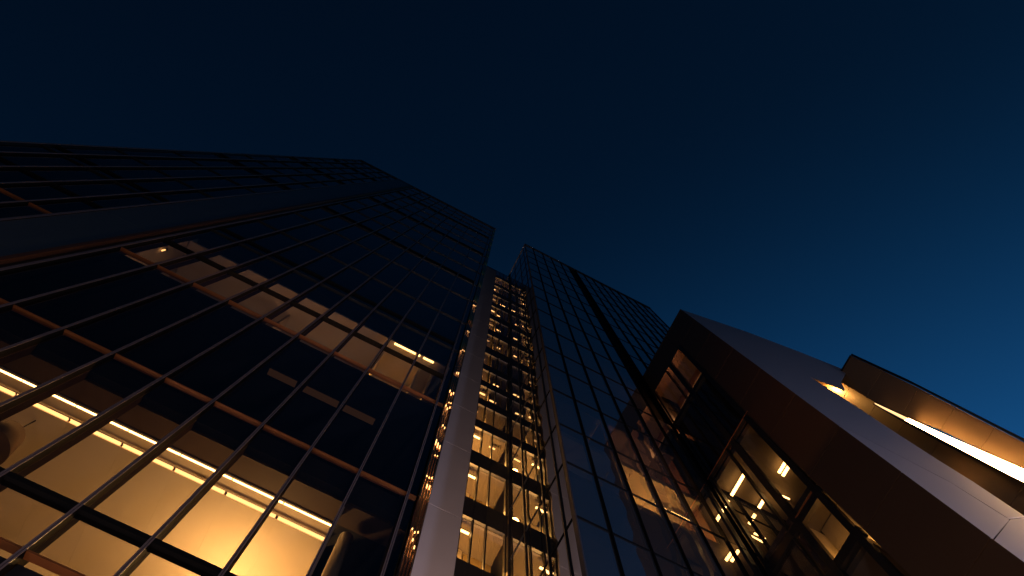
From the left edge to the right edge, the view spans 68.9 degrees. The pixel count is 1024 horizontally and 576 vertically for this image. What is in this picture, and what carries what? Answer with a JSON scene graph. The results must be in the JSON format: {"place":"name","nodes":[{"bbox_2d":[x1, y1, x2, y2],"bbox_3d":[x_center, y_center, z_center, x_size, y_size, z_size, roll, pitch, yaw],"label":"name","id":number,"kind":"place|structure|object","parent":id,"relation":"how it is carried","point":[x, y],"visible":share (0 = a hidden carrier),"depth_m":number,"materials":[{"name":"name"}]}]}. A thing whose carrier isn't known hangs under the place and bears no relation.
{"place":"outdoors","nodes":[
{"label":"outdoors","id":0,"kind":"place"},
{"bbox_2d":[0,140,495,575],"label":"glass tower","id":1,"kind":"structure","parent":0,"point":[336,278],"depth_m":17.84,"materials":[{"name":"glass"}]},
{"bbox_2d":[0,366,21,395],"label":"cove light","id":2,"kind":"object","parent":1,"relation":"attached to","point":[8,389],"visible":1,"depth_m":12.34,"materials":[{"name":"paint"}]},
{"bbox_2d":[0,420,35,464],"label":"pendant lamp","id":3,"kind":"object","parent":1,"relation":"hanging from","point":[12,435],"visible":1,"depth_m":11.44,"materials":[{"name":"fabric"}]},
{"bbox_2d":[16,376,75,420],"bbox_3d":[-7.731,1.839,12.376,0.948,0.114,0.399,27,-82,-4],"label":"cove light","id":4,"kind":"object","parent":1,"relation":"attached to","point":[53,411],"visible":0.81,"depth_m":12.40,"materials":[{"name":"paint"}]},
{"bbox_2d":[69,401,128,445],"bbox_3d":[-6.887,2.265,12.446,0.948,0.114,0.399,27,-82,-4],"label":"cove light","id":5,"kind":"object","parent":1,"relation":"attached to","point":[102,434],"visible":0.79,"depth_m":12.45,"materials":[{"name":"paint"}]},
{"bbox_2d":[122,426,180,469],"bbox_3d":[-6.043,2.692,12.516,0.948,0.114,0.399,27,-82,-4],"label":"cove light","id":6,"kind":"object","parent":1,"relation":"attached to","point":[140,451],"visible":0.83,"depth_m":12.52,"materials":[{"name":"paint"}]},
{"bbox_2d":[175,451,233,493],"bbox_3d":[-5.200,3.118,12.586,0.948,0.114,0.399,27,-82,-4],"label":"cove light","id":7,"kind":"object","parent":1,"relation":"attached to","point":[197,478],"visible":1,"depth_m":12.59,"materials":[{"name":"paint"}]},
{"bbox_2d":[226,476,284,517],"bbox_3d":[-4.356,3.544,12.655,0.948,0.114,0.399,27,-82,-4],"label":"cove light","id":8,"kind":"object","parent":1,"relation":"attached to","point":[246,501],"visible":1,"depth_m":12.66,"materials":[{"name":"paint"}]},
{"bbox_2d":[266,367,297,387],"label":"ceiling light","id":9,"kind":"object","parent":1,"relation":"attached to","point":[283,377],"visible":1,"depth_m":17.86,"materials":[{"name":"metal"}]},
{"bbox_2d":[277,500,331,540],"bbox_3d":[-3.512,3.971,12.725,0.948,0.114,0.399,27,-82,-4],"label":"cove light","id":10,"kind":"object","parent":1,"relation":"attached to","point":[301,527],"visible":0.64,"depth_m":12.73,"materials":[{"name":"paint"}]},
{"bbox_2d":[302,385,339,407],"bbox_3d":[-4.590,2.607,17.949,0.936,0.042,0.204,27,-82,-4],"label":"ceiling light","id":11,"kind":"object","parent":1,"relation":"attached to","point":[320,396],"visible":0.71,"depth_m":17.93,"materials":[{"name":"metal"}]},
{"bbox_2d":[217,154,490,280],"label":"window","id":12,"kind":"structure","parent":1,"relation":"in","point":[354,204],"depth_m":47.46,"materials":[{"name":"black glass"}]},
{"bbox_2d":[342,404,376,425],"bbox_3d":[-3.695,3.058,18.023,0.846,0.042,0.204,27,-82,-4],"label":"ceiling light","id":13,"kind":"object","parent":1,"relation":"attached to","point":[358,414],"visible":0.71,"depth_m":18.00,"materials":[{"name":"metal"}]},
{"bbox_2d":[0,0,1023,458],"label":"sky","id":14,"kind":"structure","parent":0,"point":[828,181],"materials":[{"name":"blue"}]},
{"bbox_2d":[491,244,787,575],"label":"glass tower","id":15,"kind":"structure","parent":0,"point":[607,475],"depth_m":23.16,"materials":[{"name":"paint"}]},
{"bbox_2d":[510,330,516,356],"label":"side window","id":16,"kind":"structure","parent":15,"relation":"in","point":[513,343],"depth_m":42.65,"materials":[{"name":"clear glass"}]},
{"bbox_2d":[510,317,516,339],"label":"side window","id":17,"kind":"structure","parent":15,"relation":"in","point":[513,327],"depth_m":46.75,"materials":[{"name":"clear glass"}]},
{"bbox_2d":[510,347,517,378],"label":"side window","id":18,"kind":"structure","parent":15,"relation":"in","point":[514,358],"depth_m":38.39,"materials":[{"name":"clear glass"}]},
{"bbox_2d":[510,367,518,405],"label":"side window","id":19,"kind":"structure","parent":15,"relation":"in","point":[514,383],"depth_m":34.14,"materials":[{"name":"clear glass"}]},
{"bbox_2d":[510,393,519,429],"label":"side window","id":20,"kind":"structure","parent":15,"relation":"in","point":[514,410],"depth_m":30.73,"materials":[{"name":"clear glass"}]},
{"bbox_2d":[510,415,520,461],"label":"side window","id":21,"kind":"structure","parent":15,"relation":"in","point":[515,439],"depth_m":27.65,"materials":[{"name":"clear glass"}]},
{"bbox_2d":[510,445,521,506],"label":"side window","id":22,"kind":"structure","parent":15,"relation":"in","point":[515,466],"depth_m":24.19,"materials":[{"name":"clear glass"}]},
{"bbox_2d":[509,489,523,558],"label":"side window","id":23,"kind":"structure","parent":15,"relation":"in","point":[516,511],"depth_m":21.01,"materials":[{"name":"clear glass"}]},
{"bbox_2d":[509,535,524,575],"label":"side window","id":24,"kind":"structure","parent":15,"relation":"in","point":[517,561],"depth_m":18.96,"materials":[{"name":"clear glass"}]},
{"bbox_2d":[517,302,524,326],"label":"side window","id":25,"kind":"structure","parent":15,"relation":"in","point":[521,312],"depth_m":46.53,"materials":[{"name":"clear glass"}]},
{"bbox_2d":[518,314,525,341],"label":"side window","id":26,"kind":"structure","parent":15,"relation":"in","point":[522,325],"depth_m":42.44,"materials":[{"name":"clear glass"}]},
{"bbox_2d":[518,329,527,361],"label":"side window","id":27,"kind":"structure","parent":15,"relation":"in","point":[522,345],"depth_m":38.42,"materials":[{"name":"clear glass"}]},
{"bbox_2d":[519,348,529,387],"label":"side window","id":28,"kind":"structure","parent":15,"relation":"in","point":[524,367],"depth_m":34.15,"materials":[{"name":"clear glass"}]},
{"bbox_2d":[520,372,531,408],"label":"side window","id":29,"kind":"structure","parent":15,"relation":"in","point":[526,388],"depth_m":30.63,"materials":[{"name":"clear glass"}]},
{"bbox_2d":[521,392,533,439],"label":"side window","id":30,"kind":"structure","parent":15,"relation":"in","point":[527,413],"depth_m":27.49,"materials":[{"name":"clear glass"}]},
{"bbox_2d":[525,303,531,324],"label":"side window","id":31,"kind":"structure","parent":15,"relation":"in","point":[528,312],"depth_m":42.46,"materials":[{"name":"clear glass"}]},
{"bbox_2d":[522,419,537,481],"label":"side window","id":32,"kind":"structure","parent":15,"relation":"in","point":[529,443],"depth_m":24.06,"materials":[{"name":"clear glass"}]},
{"bbox_2d":[527,316,534,342],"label":"side window","id":33,"kind":"structure","parent":15,"relation":"in","point":[530,328],"depth_m":38.26,"materials":[{"name":"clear glass"}]},
{"bbox_2d":[524,459,541,527],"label":"side window","id":34,"kind":"structure","parent":15,"relation":"in","point":[532,486],"depth_m":20.92,"materials":[{"name":"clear glass"}]},
{"bbox_2d":[529,335,537,366],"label":"side window","id":35,"kind":"structure","parent":15,"relation":"in","point":[533,351],"depth_m":33.90,"materials":[{"name":"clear glass"}]},
{"bbox_2d":[531,357,540,386],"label":"side window","id":36,"kind":"structure","parent":15,"relation":"in","point":[535,370],"depth_m":30.43,"materials":[{"name":"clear glass"}]},
{"bbox_2d":[526,503,547,575],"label":"side window","id":37,"kind":"structure","parent":15,"relation":"in","point":[537,558],"depth_m":18.03,"materials":[{"name":"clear glass"}]},
{"bbox_2d":[533,375,543,413],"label":"side window","id":38,"kind":"structure","parent":15,"relation":"in","point":[538,392],"depth_m":27.39,"materials":[{"name":"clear glass"}]},
{"bbox_2d":[533,286,546,300],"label":"window","id":39,"kind":"structure","parent":15,"relation":"in","point":[539,293],"depth_m":46.26,"materials":[{"name":"glass"}]},
{"bbox_2d":[535,296,550,314],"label":"window","id":40,"kind":"structure","parent":15,"relation":"in","point":[542,305],"depth_m":42.26,"materials":[{"name":"glass"}]},
{"bbox_2d":[536,400,549,452],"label":"side window","id":41,"kind":"structure","parent":15,"relation":"in","point":[541,417],"depth_m":23.96,"materials":[{"name":"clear glass"}]},
{"bbox_2d":[542,366,549,395],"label":"side window","id":42,"kind":"structure","parent":15,"relation":"in","point":[546,386],"depth_m":27.27,"materials":[{"name":"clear glass"}]},
{"bbox_2d":[538,309,554,331],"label":"window","id":43,"kind":"structure","parent":15,"relation":"in","point":[546,321],"depth_m":38.10,"materials":[{"name":"glass"}]},
{"bbox_2d":[540,438,554,494],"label":"side window","id":44,"kind":"structure","parent":15,"relation":"in","point":[546,456],"depth_m":20.78,"materials":[{"name":"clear glass"}]},
{"bbox_2d":[543,283,557,296],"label":"window","id":45,"kind":"structure","parent":15,"relation":"in","point":[549,289],"depth_m":50.37,"materials":[{"name":"glass"}]},
{"bbox_2d":[541,326,560,353],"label":"window","id":46,"kind":"structure","parent":15,"relation":"in","point":[550,339],"depth_m":33.80,"materials":[{"name":"glass"}]},
{"bbox_2d":[546,391,555,431],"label":"side window","id":47,"kind":"structure","parent":15,"relation":"in","point":[548,399],"depth_m":23.86,"materials":[{"name":"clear glass"}]},
{"bbox_2d":[546,292,561,308],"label":"window","id":48,"kind":"structure","parent":15,"relation":"in","point":[552,299],"depth_m":46.36,"materials":[{"name":"glass"}]},
{"bbox_2d":[544,477,563,555],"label":"side window","id":49,"kind":"structure","parent":15,"relation":"in","point":[555,530],"depth_m":17.77,"materials":[{"name":"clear glass"}]},
{"bbox_2d":[545,347,566,372],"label":"window","id":50,"kind":"structure","parent":15,"relation":"in","point":[555,359],"depth_m":30.38,"materials":[{"name":"glass"}]},
{"bbox_2d":[551,427,561,471],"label":"side window","id":51,"kind":"structure","parent":15,"relation":"in","point":[558,459],"depth_m":20.72,"materials":[{"name":"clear glass"}]},
{"bbox_2d":[549,303,566,322],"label":"window","id":52,"kind":"structure","parent":15,"relation":"in","point":[556,312],"depth_m":42.35,"materials":[{"name":"glass"}]},
{"bbox_2d":[550,535,569,575],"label":"side window","id":53,"kind":"structure","parent":15,"relation":"in","point":[559,560],"depth_m":15.77,"materials":[{"name":"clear glass"}]},
{"bbox_2d":[548,365,572,397],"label":"window","id":54,"kind":"structure","parent":15,"relation":"in","point":[559,379],"depth_m":27.26,"materials":[{"name":"glass"}]},
{"bbox_2d":[553,317,573,340],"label":"window","id":55,"kind":"structure","parent":15,"relation":"in","point":[562,328],"depth_m":38.23,"materials":[{"name":"glass"}]},
{"bbox_2d":[556,289,570,303],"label":"window","id":56,"kind":"structure","parent":15,"relation":"in","point":[563,296],"depth_m":50.49,"materials":[{"name":"glass"}]},
{"bbox_2d":[558,465,571,526],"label":"side window","id":57,"kind":"structure","parent":15,"relation":"in","point":[561,477],"depth_m":17.69,"materials":[{"name":"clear glass"}]},
{"bbox_2d":[553,389,582,433],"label":"window","id":58,"kind":"structure","parent":15,"relation":"in","point":[567,413],"depth_m":23.87,"materials":[{"name":"glass"}]},
{"bbox_2d":[560,299,575,315],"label":"window","id":59,"kind":"structure","parent":15,"relation":"in","point":[567,307],"depth_m":46.47,"materials":[{"name":"glass"}]},
{"bbox_2d":[558,335,582,364],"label":"window","id":60,"kind":"structure","parent":15,"relation":"in","point":[569,349],"depth_m":33.87,"materials":[{"name":"glass"}]},
{"bbox_2d":[565,311,582,330],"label":"window","id":61,"kind":"structure","parent":15,"relation":"in","point":[573,320],"depth_m":42.46,"materials":[{"name":"glass"}]},
{"bbox_2d":[566,521,581,575],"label":"side window","id":62,"kind":"structure","parent":15,"relation":"in","point":[576,569],"depth_m":15.19,"materials":[{"name":"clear glass"}]},
{"bbox_2d":[568,295,584,310],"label":"window","id":63,"kind":"structure","parent":15,"relation":"in","point":[575,302],"depth_m":50.63,"materials":[{"name":"glass"}]},
{"bbox_2d":[560,424,593,473],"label":"window","id":64,"kind":"structure","parent":15,"relation":"in","point":[575,448],"depth_m":20.70,"materials":[{"name":"glass"}]},
{"bbox_2d":[564,356,589,383],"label":"window","id":65,"kind":"structure","parent":15,"relation":"in","point":[575,369],"depth_m":30.45,"materials":[{"name":"glass"}]},
{"bbox_2d":[570,326,590,349],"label":"window","id":66,"kind":"structure","parent":15,"relation":"in","point":[580,338],"depth_m":38.21,"materials":[{"name":"glass"}]},
{"bbox_2d":[573,306,591,323],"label":"window","id":67,"kind":"structure","parent":15,"relation":"in","point":[581,314],"depth_m":46.56,"materials":[{"name":"glass"}]},
{"bbox_2d":[569,375,598,410],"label":"window","id":68,"kind":"structure","parent":15,"relation":"in","point":[583,393],"depth_m":27.33,"materials":[{"name":"glass"}]},
{"bbox_2d":[567,463,609,530],"bbox_3d":[1.746,4.912,17.841,0.900,3.020,0.001,27,-82,-4],"label":"window","id":69,"kind":"structure","parent":15,"relation":"in","point":[587,499],"depth_m":17.69,"materials":[{"name":"glass"}]},
{"bbox_2d":[577,344,601,373],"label":"window","id":70,"kind":"structure","parent":15,"relation":"in","point":[588,358],"depth_m":33.94,"materials":[{"name":"glass"}]},
{"bbox_2d":[579,318,599,338],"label":"window","id":71,"kind":"structure","parent":15,"relation":"in","point":[588,328],"depth_m":42.56,"materials":[{"name":"glass"}]},
{"bbox_2d":[576,401,612,448],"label":"window","id":72,"kind":"structure","parent":15,"relation":"in","point":[593,424],"depth_m":23.93,"materials":[{"name":"glass"}]},
{"bbox_2d":[588,314,604,330],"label":"window","id":73,"kind":"structure","parent":15,"relation":"in","point":[595,321],"depth_m":46.63,"materials":[{"name":"glass"}]},
{"bbox_2d":[585,367,610,394],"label":"window","id":74,"kind":"structure","parent":15,"relation":"in","point":[597,380],"depth_m":30.52,"materials":[{"name":"glass"}]},
{"bbox_2d":[586,333,609,358],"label":"window","id":75,"kind":"structure","parent":15,"relation":"in","point":[597,346],"depth_m":38.33,"materials":[{"name":"glass"}]},
{"bbox_2d":[577,517,621,575],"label":"window","id":76,"kind":"structure","parent":15,"relation":"in","point":[598,547],"depth_m":15.19,"materials":[{"name":"glass"}]},
{"bbox_2d":[595,327,613,346],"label":"window","id":77,"kind":"structure","parent":15,"relation":"in","point":[603,335],"depth_m":42.60,"materials":[{"name":"glass"}]},
{"bbox_2d":[586,437,628,490],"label":"window","id":78,"kind":"structure","parent":15,"relation":"in","point":[605,461],"depth_m":20.76,"materials":[{"name":"glass"}]},
{"bbox_2d":[593,387,623,422],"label":"window","id":79,"kind":"structure","parent":15,"relation":"in","point":[606,402],"depth_m":27.43,"materials":[{"name":"glass"}]},
{"bbox_2d":[595,353,622,384],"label":"window","id":80,"kind":"structure","parent":15,"relation":"in","point":[606,365],"depth_m":34.04,"materials":[{"name":"glass"}]},
{"bbox_2d":[603,342,625,366],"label":"window","id":81,"kind":"structure","parent":15,"relation":"in","point":[611,350],"depth_m":38.38,"materials":[{"name":"glass"}]},
{"bbox_2d":[605,377,634,406],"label":"window","id":82,"kind":"structure","parent":15,"relation":"in","point":[618,390],"depth_m":30.60,"materials":[{"name":"glass"}]},
{"bbox_2d":[611,325,628,342],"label":"window","id":83,"kind":"structure","parent":15,"relation":"in","point":[619,333],"depth_m":46.66,"materials":[{"name":"glass"}]},
{"bbox_2d":[603,414,640,461],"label":"window","id":84,"kind":"structure","parent":15,"relation":"in","point":[622,441],"depth_m":24.01,"materials":[{"name":"glass"}]},
{"bbox_2d":[598,478,649,549],"bbox_3d":[2.617,5.352,17.913,0.996,3.020,0.003,27,-82,-4],"label":"window","id":85,"kind":"structure","parent":15,"relation":"in","point":[623,517],"depth_m":17.77,"materials":[{"name":"glass"}]},
{"bbox_2d":[614,363,640,393],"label":"window","id":86,"kind":"structure","parent":15,"relation":"in","point":[625,375],"depth_m":34.10,"materials":[{"name":"glass"}]},
{"bbox_2d":[620,339,641,360],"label":"window","id":87,"kind":"structure","parent":15,"relation":"in","point":[630,350],"depth_m":42.65,"materials":[{"name":"glass"}]},
{"bbox_2d":[615,398,649,435],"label":"window","id":88,"kind":"structure","parent":15,"relation":"in","point":[630,414],"depth_m":27.49,"materials":[{"name":"glass"}]},
{"bbox_2d":[623,331,642,349],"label":"window","id":89,"kind":"structure","parent":15,"relation":"in","point":[631,338],"depth_m":46.76,"materials":[{"name":"glass"}]},
{"bbox_2d":[614,535,659,575],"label":"window","id":90,"kind":"structure","parent":15,"relation":"in","point":[635,560],"depth_m":15.69,"materials":[{"name":"glass"}]},
{"bbox_2d":[617,452,660,506],"bbox_3d":[3.497,5.322,20.948,0.930,2.900,0.004,27,-82,-4],"label":"window","id":91,"kind":"structure","parent":15,"relation":"in","point":[637,478],"depth_m":20.85,"materials":[{"name":"glass"}]},
{"bbox_2d":[627,388,653,415],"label":"window","id":92,"kind":"structure","parent":15,"relation":"in","point":[640,402],"depth_m":30.67,"materials":[{"name":"glass"}]},
{"bbox_2d":[634,346,650,363],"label":"window","id":93,"kind":"structure","parent":15,"relation":"in","point":[643,355],"depth_m":43.07,"materials":[{"name":"glass"}]},
{"bbox_2d":[636,338,654,354],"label":"window","id":94,"kind":"structure","parent":15,"relation":"in","point":[644,344],"depth_m":47.02,"materials":[{"name":"glass"}]},
{"bbox_2d":[627,426,671,477],"bbox_3d":[4.387,5.258,24.221,1.020,3.500,0.003,27,-82,-4],"label":"window","id":95,"kind":"structure","parent":15,"relation":"in","point":[647,449],"depth_m":24.08,"materials":[{"name":"glass"}]},
{"bbox_2d":[639,410,671,446],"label":"window","id":96,"kind":"structure","parent":15,"relation":"in","point":[651,422],"depth_m":27.53,"materials":[{"name":"glass"}]},
{"bbox_2d":[526,246,786,575],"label":"window","id":97,"kind":"structure","parent":15,"relation":"in","point":[769,534],"depth_m":29.07,"materials":[{"name":"glass"}]},
{"bbox_2d":[633,495,687,567],"bbox_3d":[3.501,5.799,17.986,0.930,3.020,0.003,27,-82,-4],"label":"window","id":98,"kind":"structure","parent":15,"relation":"in","point":[661,537],"depth_m":17.84,"materials":[{"name":"glass"}]},
{"bbox_2d":[645,466,695,523],"bbox_3d":[4.391,5.774,21.022,1.020,2.900,0.003,27,-82,-4],"label":"window","id":99,"kind":"structure","parent":15,"relation":"in","point":[670,497],"depth_m":20.93,"materials":[{"name":"glass"}]},
{"bbox_2d":[655,555,690,575],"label":"window","id":100,"kind":"structure","parent":15,"relation":"in","point":[667,568],"depth_m":16.18,"materials":[{"name":"glass"}]},
{"bbox_2d":[658,419,690,456],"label":"window","id":101,"kind":"structure","parent":15,"relation":"in","point":[678,445],"depth_m":27.57,"materials":[{"name":"glass"}]},
{"bbox_2d":[654,439,695,489],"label":"window","id":102,"kind":"structure","parent":15,"relation":"in","point":[673,462],"depth_m":24.16,"materials":[{"name":"glass"}]},
{"bbox_2d":[665,510,721,575],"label":"window","id":103,"kind":"structure","parent":15,"relation":"in","point":[701,561],"depth_m":18.03,"materials":[{"name":"glass"}]},
{"bbox_2d":[676,450,718,501],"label":"window","id":104,"kind":"structure","parent":15,"relation":"in","point":[698,478],"depth_m":24.18,"materials":[{"name":"glass"}]},
{"bbox_2d":[677,482,723,536],"bbox_3d":[5.246,6.205,21.093,0.840,2.900,0.004,27,-82,-4],"label":"window","id":105,"kind":"structure","parent":15,"relation":"in","point":[694,500],"depth_m":20.99,"materials":[{"name":"glass"}]},
{"bbox_2d":[701,528,745,575],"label":"window","id":106,"kind":"structure","parent":15,"relation":"in","point":[721,549],"depth_m":18.53,"materials":[{"name":"glass"}]},
{"bbox_2d":[702,494,748,550],"bbox_3d":[5.999,6.586,21.155,0.642,2.900,0.001,27,-82,-4],"label":"window","id":107,"kind":"structure","parent":15,"relation":"in","point":[730,531],"depth_m":21.01,"materials":[{"name":"glass"}]},
{"bbox_2d":[730,542,764,575],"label":"window","id":108,"kind":"structure","parent":15,"relation":"in","point":[748,561],"depth_m":18.95,"materials":[{"name":"glass"}]},
{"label":"plaza ground","id":109,"kind":"structure","parent":0,"visible":0},
{"bbox_2d":[411,266,509,575],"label":"link building","id":110,"kind":"structure","parent":109,"relation":"on","point":[460,498],"depth_m":24.93,"materials":[{"name":"metal"}]},
{"bbox_2d":[643,309,1023,575],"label":"foreground building","id":111,"kind":"structure","parent":109,"relation":"on","point":[866,494],"depth_m":18.90,"materials":[{"name":"metal"}]},
{"bbox_2d":[730,474,744,495],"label":"tube light","id":112,"kind":"object","parent":111,"relation":"attached to","point":[738,483],"visible":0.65,"depth_m":23.59,"materials":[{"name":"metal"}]},
{"bbox_2d":[814,354,1023,514],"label":"side wing","id":113,"kind":"structure","parent":111,"relation":"attached to","point":[866,384],"depth_m":18.63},
{"bbox_2d":[873,403,1023,483],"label":"light strip","id":114,"kind":"object","parent":113,"relation":"attached to","point":[1003,466],"visible":1,"depth_m":16.66,"materials":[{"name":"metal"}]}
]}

